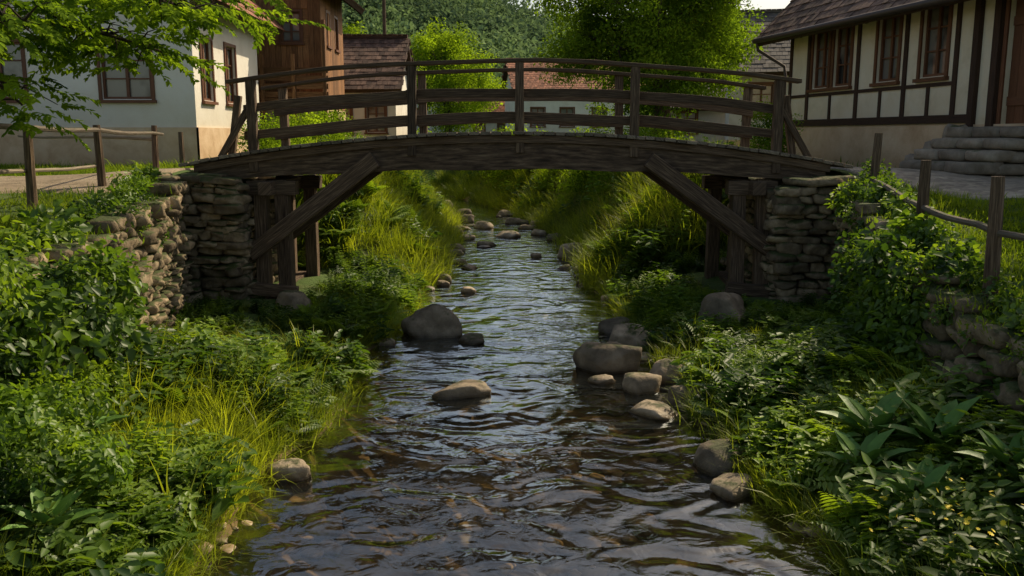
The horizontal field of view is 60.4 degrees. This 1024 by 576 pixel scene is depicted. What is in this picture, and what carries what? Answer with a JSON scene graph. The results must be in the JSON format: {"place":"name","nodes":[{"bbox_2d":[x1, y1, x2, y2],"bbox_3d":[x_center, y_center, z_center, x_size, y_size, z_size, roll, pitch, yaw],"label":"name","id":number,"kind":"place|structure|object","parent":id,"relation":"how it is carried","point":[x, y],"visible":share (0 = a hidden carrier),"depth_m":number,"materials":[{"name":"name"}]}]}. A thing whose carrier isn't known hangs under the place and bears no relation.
{"place":"outdoors","nodes":[
{"label":"outdoors","id":0,"kind":"place"},
{"bbox_2d":[0,168,193,193],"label":"dirt path","id":1,"kind":"structure","parent":0,"point":[57,183],"depth_m":12.51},
{"bbox_2d":[0,0,1023,575],"bbox_3d":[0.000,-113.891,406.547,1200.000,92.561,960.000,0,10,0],"label":"ground","id":2,"kind":"structure","parent":0,"point":[262,550],"depth_m":7.85,"materials":[{"name":"soil"}]},
{"bbox_2d":[0,365,136,510],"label":"shrub","id":3,"kind":"object","parent":2,"relation":"on","point":[29,415],"visible":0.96,"depth_m":5.64,"materials":[{"name":"plant"}]},
{"bbox_2d":[0,123,184,209],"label":"post and rail fence","id":4,"kind":"object","parent":2,"relation":"on","point":[29,170],"visible":0.77,"depth_m":11.89,"materials":[{"name":"brown wood"}]},
{"bbox_2d":[0,181,194,379],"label":"stone retaining wall","id":5,"kind":"structure","parent":2,"relation":"on","point":[166,277],"depth_m":10.47,"materials":[{"name":"stone"}]},
{"bbox_2d":[0,127,259,165],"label":"plinth","id":6,"kind":"structure","parent":2,"relation":"on","point":[202,142],"depth_m":20.71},
{"bbox_2d":[0,0,259,128],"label":"walls","id":7,"kind":"structure","parent":6,"relation":"on","point":[179,103],"depth_m":20.61,"materials":[{"name":"paint"}]},
{"bbox_2d":[0,37,237,106],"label":"window frames","id":8,"kind":"structure","parent":7,"relation":"attached to","point":[150,78],"depth_m":20.60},
{"bbox_2d":[1,42,231,100],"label":"window glass","id":9,"kind":"object","parent":8,"relation":"in","point":[138,87],"visible":0.33,"depth_m":20.58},
{"bbox_2d":[210,0,282,33],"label":"roof timbers","id":10,"kind":"object","parent":7,"relation":"on","point":[279,31],"visible":0.26,"depth_m":21.66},
{"bbox_2d":[218,0,284,30],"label":"roof tiles","id":11,"kind":"object","parent":7,"relation":"on","point":[249,11],"visible":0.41,"depth_m":23.73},
{"bbox_2d":[0,159,318,270],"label":"lawn grass","id":12,"kind":"structure","parent":2,"relation":"on","point":[108,168],"depth_m":11.16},
{"bbox_2d":[0,0,330,150],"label":"overhanging tree","id":13,"kind":"object","parent":2,"relation":"on","point":[56,26],"visible":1,"depth_m":9.10,"materials":[{"name":"green plant"}]},
{"bbox_2d":[36,315,363,531],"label":"grass","id":14,"kind":"structure","parent":2,"relation":"on","point":[225,410],"depth_m":7.91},
{"bbox_2d":[126,172,278,302],"bbox_3d":[-4.782,-0.653,14.507,1.818,2.577,3.232,0,10,0],"label":"stone abutment","id":15,"kind":"object","parent":2,"relation":"on","point":[218,219],"visible":0.41,"depth_m":13.03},
{"bbox_2d":[237,112,313,152],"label":"shrub","id":16,"kind":"object","parent":2,"relation":"on","point":[272,143],"visible":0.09,"depth_m":17.64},
{"bbox_2d":[265,458,311,492],"bbox_3d":[-1.927,1.647,7.624,0.418,0.331,0.275,-1,12,13],"label":"boulder","id":17,"kind":"object","parent":2,"relation":"on","point":[296,470],"visible":0.88,"depth_m":7.52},
{"bbox_2d":[275,290,311,310],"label":"boulder","id":18,"kind":"object","parent":2,"relation":"on","point":[292,298],"visible":0.57,"depth_m":13.11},
{"bbox_2d":[259,112,352,146],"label":"shrub","id":19,"kind":"object","parent":2,"relation":"on","point":[308,121],"visible":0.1,"depth_m":21.82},
{"bbox_2d":[254,0,363,141],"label":"wooden barn","id":20,"kind":"structure","parent":2,"relation":"on","point":[299,46],"depth_m":27.12,"materials":[{"name":"brown wood"}]},
{"bbox_2d":[283,14,298,39],"bbox_3d":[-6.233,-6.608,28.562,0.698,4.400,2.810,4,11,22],"label":"window glass","id":21,"kind":"structure","parent":20,"relation":"in","point":[286,26],"depth_m":27.15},
{"bbox_2d":[277,9,340,116],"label":"window frames","id":22,"kind":"structure","parent":20,"relation":"in","point":[294,11],"depth_m":27.12,"materials":[{"name":"paint"}]},
{"bbox_2d":[297,109,362,139],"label":"shrub","id":23,"kind":"object","parent":2,"relation":"on","point":[332,118],"visible":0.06,"depth_m":26.35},
{"bbox_2d":[342,20,367,33],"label":"garden tree","id":24,"kind":"object","parent":2,"relation":"on","point":[351,31],"visible":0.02,"depth_m":59.54,"materials":[{"name":"green plant"}]},
{"bbox_2d":[343,34,416,137],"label":"tiled cottage","id":25,"kind":"structure","parent":2,"relation":"on","point":[365,48],"depth_m":33.84,"materials":[{"name":"paint"}]},
{"bbox_2d":[345,107,384,130],"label":"window glass","id":26,"kind":"structure","parent":25,"relation":"in","point":[371,109],"depth_m":33.46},
{"bbox_2d":[346,106,388,133],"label":"window frames","id":27,"kind":"structure","parent":25,"relation":"in","point":[367,113],"depth_m":33.41,"materials":[{"name":"paint"}]},
{"bbox_2d":[382,0,385,33],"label":"utility pole","id":28,"kind":"object","parent":2,"relation":"on","point":[384,15],"depth_m":38.48,"materials":[{"name":"brown wood"}]},
{"bbox_2d":[377,338,395,349],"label":"boulder","id":29,"kind":"object","parent":2,"relation":"on","point":[390,343],"visible":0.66,"depth_m":12.35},
{"bbox_2d":[401,304,462,354],"bbox_3d":[-1.180,0.652,13.103,0.968,0.862,0.678,3,11,18],"label":"boulder","id":30,"kind":"object","parent":2,"relation":"on","point":[440,322],"visible":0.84,"depth_m":12.86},
{"bbox_2d":[432,274,451,286],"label":"boulder","id":31,"kind":"object","parent":2,"relation":"on","point":[444,277],"visible":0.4,"depth_m":17.63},
{"bbox_2d":[436,280,449,292],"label":"boulder","id":32,"kind":"object","parent":2,"relation":"on","point":[439,283],"visible":0.69,"depth_m":17.25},
{"bbox_2d":[446,243,465,252],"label":"boulder","id":33,"kind":"object","parent":2,"relation":"on","point":[459,245],"visible":0.3,"depth_m":22.25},
{"bbox_2d":[410,17,507,132],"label":"birch tree","id":34,"kind":"object","parent":2,"relation":"on","point":[444,45],"visible":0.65,"depth_m":47.99,"materials":[{"name":"green plant"}]},
{"bbox_2d":[456,208,471,214],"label":"boulder","id":35,"kind":"object","parent":2,"relation":"on","point":[468,211],"visible":0.43,"depth_m":32.86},
{"bbox_2d":[460,214,473,222],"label":"boulder","id":36,"kind":"object","parent":2,"relation":"on","point":[469,217],"visible":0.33,"depth_m":29.89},
{"bbox_2d":[462,234,474,240],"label":"boulder","id":37,"kind":"object","parent":2,"relation":"on","point":[471,237],"visible":0.36,"depth_m":24.96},
{"bbox_2d":[458,87,504,131],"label":"red roofed cottage","id":38,"kind":"structure","parent":2,"relation":"on","point":[488,127],"depth_m":64.78,"materials":[{"name":"paint"}]},
{"bbox_2d":[473,123,504,131],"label":"window frames","id":39,"kind":"structure","parent":38,"relation":"in","point":[498,124],"depth_m":64.68,"materials":[{"name":"paint"}]},
{"bbox_2d":[475,125,504,131],"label":"window glass","id":40,"kind":"structure","parent":38,"relation":"in","point":[500,126],"depth_m":64.87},
{"bbox_2d":[474,221,493,233],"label":"boulder","id":41,"kind":"object","parent":2,"relation":"on","point":[482,225],"visible":0.66,"depth_m":27.87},
{"bbox_2d":[104,154,895,243],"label":"lawn grass","id":42,"kind":"structure","parent":2,"relation":"on","point":[401,183],"depth_m":18.73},
{"bbox_2d":[1,162,1004,272],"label":"grass","id":43,"kind":"structure","parent":2,"relation":"on","point":[379,192],"depth_m":10.61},
{"bbox_2d":[497,210,510,220],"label":"boulder","id":44,"kind":"object","parent":2,"relation":"on","point":[503,213],"visible":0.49,"depth_m":32.37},
{"bbox_2d":[193,224,828,575],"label":"pebbles","id":45,"kind":"object","parent":2,"relation":"on","point":[318,519],"visible":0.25,"depth_m":7.87,"materials":[{"name":"stone"}]},
{"bbox_2d":[448,249,463,254],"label":"boulder","id":46,"kind":"object","parent":45,"relation":"on","point":[459,252],"visible":0.29,"depth_m":21.77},
{"bbox_2d":[518,224,528,232],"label":"boulder","id":47,"kind":"object","parent":45,"relation":"on","point":[523,227],"visible":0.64,"depth_m":27.68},
{"bbox_2d":[557,264,570,269],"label":"boulder","id":48,"kind":"object","parent":45,"relation":"on","point":[565,267],"visible":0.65,"depth_m":19.41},
{"bbox_2d":[0,235,1023,575],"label":"bank herbs","id":49,"kind":"object","parent":2,"relation":"on","point":[814,349],"visible":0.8,"depth_m":7.36,"materials":[{"name":"plant"}]},
{"bbox_2d":[0,486,103,545],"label":"broadleaf plant","id":50,"kind":"object","parent":49,"relation":"on","point":[62,505],"visible":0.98,"depth_m":5.32,"materials":[{"name":"green plant"}]},
{"bbox_2d":[44,398,128,440],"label":"broadleaf plant","id":51,"kind":"object","parent":49,"relation":"on","point":[113,418],"visible":0.19,"depth_m":6.54,"materials":[{"name":"green plant"}]},
{"bbox_2d":[819,428,917,473],"bbox_3d":[2.642,1.177,6.555,0.636,0.316,0.708,0,10,0],"label":"broadleaf plant","id":52,"kind":"object","parent":49,"relation":"on","point":[871,444],"visible":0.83,"depth_m":6.55,"materials":[{"name":"green plant"}]},
{"bbox_2d":[861,458,964,518],"bbox_3d":[2.740,1.315,5.937,0.665,0.291,0.660,0,10,0],"label":"broadleaf plant","id":53,"kind":"object","parent":49,"relation":"on","point":[933,472],"visible":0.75,"depth_m":5.96,"materials":[{"name":"green plant"}]},
{"bbox_2d":[955,427,1023,468],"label":"broadleaf plant","id":54,"kind":"object","parent":49,"relation":"on","point":[992,439],"visible":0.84,"depth_m":5.86,"materials":[{"name":"green plant"}]},
{"bbox_2d":[0,157,1023,474],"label":"creeper foliage","id":55,"kind":"object","parent":2,"relation":"on","point":[66,307],"visible":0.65,"depth_m":7.91,"materials":[{"name":"plant"}]},
{"bbox_2d":[0,207,1023,575],"bbox_3d":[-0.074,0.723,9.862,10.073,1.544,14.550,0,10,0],"label":"grass","id":56,"kind":"structure","parent":2,"relation":"on","point":[758,485],"depth_m":7.81,"materials":[{"name":"plant"}]},
{"bbox_2d":[479,123,545,189],"bbox_3d":[0.432,-5.584,37.696,3.825,3.154,4.796,0,10,0],"label":"shrub","id":57,"kind":"object","parent":2,"relation":"on","point":[495,174],"visible":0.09,"depth_m":36.72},
{"bbox_2d":[270,132,758,290],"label":"grass","id":58,"kind":"structure","parent":2,"relation":"on","point":[444,222],"depth_m":19.95,"materials":[{"name":"plant"}]},
{"bbox_2d":[178,58,852,298],"bbox_3d":[0.059,-1.528,14.349,10.109,4.149,2.400,0,10,0],"label":"footbridge","id":59,"kind":"object","parent":2,"relation":"on","point":[360,163],"visible":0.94,"depth_m":13.28,"materials":[{"name":"brown wood"}]},
{"bbox_2d":[295,132,753,275],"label":"bank herbs","id":60,"kind":"object","parent":2,"relation":"on","point":[649,251],"visible":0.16,"depth_m":18.09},
{"bbox_2d":[530,229,545,238],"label":"boulder","id":61,"kind":"object","parent":2,"relation":"on","point":[538,233],"visible":0.59,"depth_m":25.93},
{"bbox_2d":[533,126,591,196],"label":"shrub","id":62,"kind":"object","parent":2,"relation":"on","point":[550,171],"visible":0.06,"depth_m":30.78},
{"bbox_2d":[557,242,580,259],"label":"boulder","id":63,"kind":"object","parent":2,"relation":"on","point":[565,247],"visible":0.31,"depth_m":20.95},
{"bbox_2d":[501,59,640,134],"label":"white cottage","id":64,"kind":"structure","parent":2,"relation":"on","point":[531,80],"depth_m":59.38,"materials":[{"name":"paint"}]},
{"bbox_2d":[532,109,603,124],"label":"window glass","id":65,"kind":"structure","parent":64,"relation":"in","point":[570,111],"depth_m":59.42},
{"bbox_2d":[530,107,606,127],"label":"window frames","id":66,"kind":"structure","parent":64,"relation":"in","point":[531,126],"depth_m":59.28,"materials":[{"name":"paint"}]},
{"bbox_2d":[556,126,626,205],"bbox_3d":[2.877,-3.545,26.823,3.123,3.021,4.977,0,10,0],"label":"shrub","id":67,"kind":"object","parent":2,"relation":"on","point":[571,180],"visible":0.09,"depth_m":26.30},
{"bbox_2d":[573,342,641,391],"bbox_3d":[1.192,1.003,11.138,0.825,0.669,0.566,-2,10,-11],"label":"boulder","id":68,"kind":"object","parent":2,"relation":"on","point":[598,358],"visible":0.8,"depth_m":10.91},
{"bbox_2d":[598,316,629,339],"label":"boulder","id":69,"kind":"object","parent":2,"relation":"on","point":[605,327],"visible":0.46,"depth_m":13.10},
{"bbox_2d":[609,323,651,351],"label":"boulder","id":70,"kind":"object","parent":2,"relation":"on","point":[623,334],"visible":0.42,"depth_m":12.04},
{"bbox_2d":[566,135,708,252],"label":"grass","id":71,"kind":"structure","parent":2,"relation":"on","point":[628,207],"depth_m":20.32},
{"bbox_2d":[587,115,692,197],"bbox_3d":[3.582,-2.954,23.369,3.189,3.229,5.471,0,10,0],"label":"shrub","id":72,"kind":"object","parent":2,"relation":"on","point":[646,130],"visible":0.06,"depth_m":22.81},
{"bbox_2d":[622,372,661,402],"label":"boulder","id":73,"kind":"object","parent":2,"relation":"on","point":[641,384],"visible":0.86,"depth_m":10.06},
{"bbox_2d":[527,0,768,139],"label":"maple tree","id":74,"kind":"object","parent":2,"relation":"on","point":[697,33],"visible":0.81,"depth_m":24.80,"materials":[{"name":"green plant"}]},
{"bbox_2d":[628,399,680,425],"bbox_3d":[1.529,1.323,9.353,0.408,0.231,0.542,-9,13,-42],"label":"boulder","id":75,"kind":"object","parent":2,"relation":"on","point":[648,410],"visible":0.88,"depth_m":9.23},
{"bbox_2d":[625,173,700,232],"bbox_3d":[3.390,-1.472,18.483,2.244,2.330,3.384,0,10,0],"label":"shrub","id":76,"kind":"object","parent":2,"relation":"on","point":[641,205],"visible":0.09,"depth_m":17.81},
{"bbox_2d":[649,358,684,392],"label":"boulder","id":77,"kind":"object","parent":2,"relation":"on","point":[664,369],"visible":0.48,"depth_m":10.47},
{"bbox_2d":[667,385,700,414],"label":"boulder","id":78,"kind":"object","parent":2,"relation":"on","point":[675,394],"visible":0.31,"depth_m":9.44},
{"bbox_2d":[652,74,725,143],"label":"outbuilding","id":79,"kind":"structure","parent":2,"relation":"on","point":[710,116],"depth_m":39.06,"materials":[{"name":"grey paint"}]},
{"bbox_2d":[676,111,698,134],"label":"window frames","id":80,"kind":"structure","parent":79,"relation":"in","point":[696,117],"depth_m":39.13,"materials":[{"name":"paint"}]},
{"bbox_2d":[681,113,694,119],"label":"window glass","id":81,"kind":"structure","parent":79,"relation":"in","point":[683,114],"depth_m":39.20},
{"bbox_2d":[693,438,750,481],"bbox_3d":[1.883,1.589,7.900,0.578,0.453,0.532,-6,11,-30],"label":"boulder","id":82,"kind":"object","parent":2,"relation":"on","point":[711,458],"visible":0.61,"depth_m":7.70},
{"bbox_2d":[698,292,745,323],"bbox_3d":[3.001,0.483,12.516,0.703,0.870,0.599,0,4,22],"label":"boulder","id":83,"kind":"object","parent":2,"relation":"on","point":[720,302],"visible":0.45,"depth_m":12.28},
{"bbox_2d":[709,473,754,508],"bbox_3d":[1.821,1.689,7.307,0.416,0.243,0.328,-11,10,-41],"label":"boulder","id":84,"kind":"object","parent":2,"relation":"on","point":[727,489],"visible":0.91,"depth_m":7.18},
{"bbox_2d":[723,139,784,152],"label":"plinth","id":85,"kind":"structure","parent":2,"relation":"on","point":[737,144],"depth_m":32.46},
{"bbox_2d":[724,76,788,139],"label":"walls","id":86,"kind":"structure","parent":85,"relation":"on","point":[732,119],"depth_m":32.24,"materials":[{"name":"grey paint"}]},
{"bbox_2d":[718,15,788,86],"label":"roof timbers","id":87,"kind":"object","parent":86,"relation":"on","point":[776,73],"visible":0.05,"depth_m":31.36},
{"bbox_2d":[727,8,790,71],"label":"roof tiles","id":88,"kind":"object","parent":86,"relation":"on","point":[766,64],"visible":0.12,"depth_m":32.25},
{"bbox_2d":[748,82,773,117],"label":"window frames","id":89,"kind":"structure","parent":86,"relation":"attached to","point":[771,84],"depth_m":32.01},
{"bbox_2d":[752,86,770,113],"bbox_3d":[10.028,-6.844,31.983,2.700,1.100,0.001,2,10,12],"label":"window glass","id":90,"kind":"object","parent":89,"relation":"in","point":[755,98],"visible":0.2,"depth_m":32.14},
{"bbox_2d":[734,95,803,152],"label":"shrub","id":91,"kind":"object","parent":2,"relation":"on","point":[765,142],"visible":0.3,"depth_m":18.86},
{"bbox_2d":[720,175,860,301],"bbox_3d":[4.715,-0.633,14.499,1.907,2.540,3.193,0,10,0],"label":"stone abutment","id":92,"kind":"object","parent":2,"relation":"on","point":[795,263],"visible":0.48,"depth_m":13.05,"materials":[{"name":"stone"}]},
{"bbox_2d":[817,390,931,437],"bbox_3d":[2.832,0.984,6.887,0.684,0.357,0.778,-5,11,-26],"label":"broadleaf plant","id":93,"kind":"object","parent":2,"relation":"on","point":[858,412],"visible":0.8,"depth_m":6.93,"materials":[{"name":"green plant"}]},
{"bbox_2d":[785,123,1023,167],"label":"plinth","id":94,"kind":"structure","parent":2,"relation":"on","point":[853,145],"depth_m":18.69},
{"bbox_2d":[791,0,1016,127],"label":"walls","id":95,"kind":"structure","parent":94,"relation":"on","point":[842,104],"depth_m":17.17,"materials":[{"name":"beige paint"}]},
{"bbox_2d":[757,0,920,37],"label":"roof tiles","id":96,"kind":"object","parent":95,"relation":"on","point":[795,14],"visible":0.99,"depth_m":19.62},
{"bbox_2d":[752,0,956,151],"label":"gutter","id":97,"kind":"object","parent":96,"relation":"attached to","point":[881,13],"visible":0.8,"depth_m":17.99,"materials":[{"name":"grey metal"}]},
{"bbox_2d":[759,0,969,45],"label":"roof timbers","id":98,"kind":"object","parent":95,"relation":"on","point":[853,24],"visible":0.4,"depth_m":17.81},
{"bbox_2d":[788,0,1006,126],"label":"timber frame","id":99,"kind":"object","parent":95,"relation":"attached to","point":[968,118],"visible":0.64,"depth_m":15.98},
{"bbox_2d":[806,0,1023,123],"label":"window frames","id":100,"kind":"structure","parent":95,"relation":"attached to","point":[1015,107],"depth_m":16.75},
{"bbox_2d":[818,6,948,85],"bbox_3d":[7.641,-4.965,18.406,0.001,1.320,4.790,-2,10,-10],"label":"window glass","id":101,"kind":"object","parent":100,"relation":"in","point":[933,41],"visible":0.3,"depth_m":17.85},
{"bbox_2d":[821,178,1023,370],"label":"lawn grass","id":102,"kind":"structure","parent":2,"relation":"on","point":[1013,246],"depth_m":9.70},
{"bbox_2d":[828,182,1023,422],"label":"stone retaining wall","id":103,"kind":"structure","parent":2,"relation":"on","point":[943,340],"depth_m":7.49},
{"bbox_2d":[878,395,1004,448],"bbox_3d":[3.211,0.968,6.447,0.690,0.379,0.917,-4,11,-24],"label":"broadleaf plant","id":104,"kind":"object","parent":2,"relation":"on","point":[927,422],"visible":0.84,"depth_m":6.52,"materials":[{"name":"green plant"}]},
{"bbox_2d":[870,133,1023,296],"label":"post and rail fence","id":105,"kind":"object","parent":2,"relation":"on","point":[994,230],"visible":0.76,"depth_m":7.67,"materials":[{"name":"brown wood"}]},
{"bbox_2d":[870,473,1023,562],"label":"yellow wildflowers","id":106,"kind":"object","parent":2,"relation":"on","point":[1003,523],"visible":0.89,"depth_m":5.35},
{"bbox_2d":[899,123,1023,177],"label":"stone steps","id":107,"kind":"structure","parent":2,"relation":"on","point":[963,149],"depth_m":13.99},
{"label":"plinth","id":108,"kind":"object","parent":2,"relation":"on","visible":0},
{"bbox_2d":[417,104,460,133],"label":"walls","id":109,"kind":"structure","parent":108,"relation":"on","point":[430,128],"depth_m":71.00,"materials":[{"name":"grey paint"}]},
{"bbox_2d":[261,194,791,559],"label":"stream water","id":110,"kind":"structure","parent":0,"point":[510,255],"depth_m":14.59,"materials":[{"name":"liquid"}]},
{"bbox_2d":[431,379,490,408],"bbox_3d":[-0.594,1.218,10.074,0.695,0.286,0.459,-8,10,-11],"label":"boulder","id":111,"kind":"object","parent":110,"relation":"in","point":[461,393],"visible":0.96,"depth_m":9.88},
{"bbox_2d":[460,286,475,293],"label":"boulder","id":112,"kind":"object","parent":110,"relation":"in","point":[469,290],"visible":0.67,"depth_m":16.48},
{"bbox_2d":[461,264,476,271],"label":"boulder","id":113,"kind":"object","parent":110,"relation":"in","point":[469,266],"visible":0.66,"depth_m":19.41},
{"bbox_2d":[456,333,484,350],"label":"boulder","id":114,"kind":"object","parent":110,"relation":"in","point":[469,339],"visible":0.94,"depth_m":12.46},
{"bbox_2d":[476,241,495,249],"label":"boulder","id":115,"kind":"object","parent":110,"relation":"in","point":[489,243],"visible":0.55,"depth_m":23.43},
{"bbox_2d":[495,230,520,240],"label":"boulder","id":116,"kind":"object","parent":110,"relation":"in","point":[508,234],"visible":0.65,"depth_m":25.38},
{"bbox_2d":[504,218,521,225],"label":"boulder","id":117,"kind":"object","parent":110,"relation":"in","point":[512,220],"visible":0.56,"depth_m":29.39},
{"bbox_2d":[530,253,541,261],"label":"boulder","id":118,"kind":"object","parent":110,"relation":"in","point":[536,255],"visible":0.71,"depth_m":21.26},
{"bbox_2d":[587,374,614,390],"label":"boulder","id":119,"kind":"object","parent":110,"relation":"in","point":[602,380],"visible":0.93,"depth_m":10.46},
{"bbox_2d":[506,0,790,21],"label":"sky","id":120,"kind":"structure","parent":0,"point":[761,4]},
{"bbox_2d":[830,167,1023,199],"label":"gravel path","id":121,"kind":"structure","parent":0,"point":[955,183],"depth_m":12.46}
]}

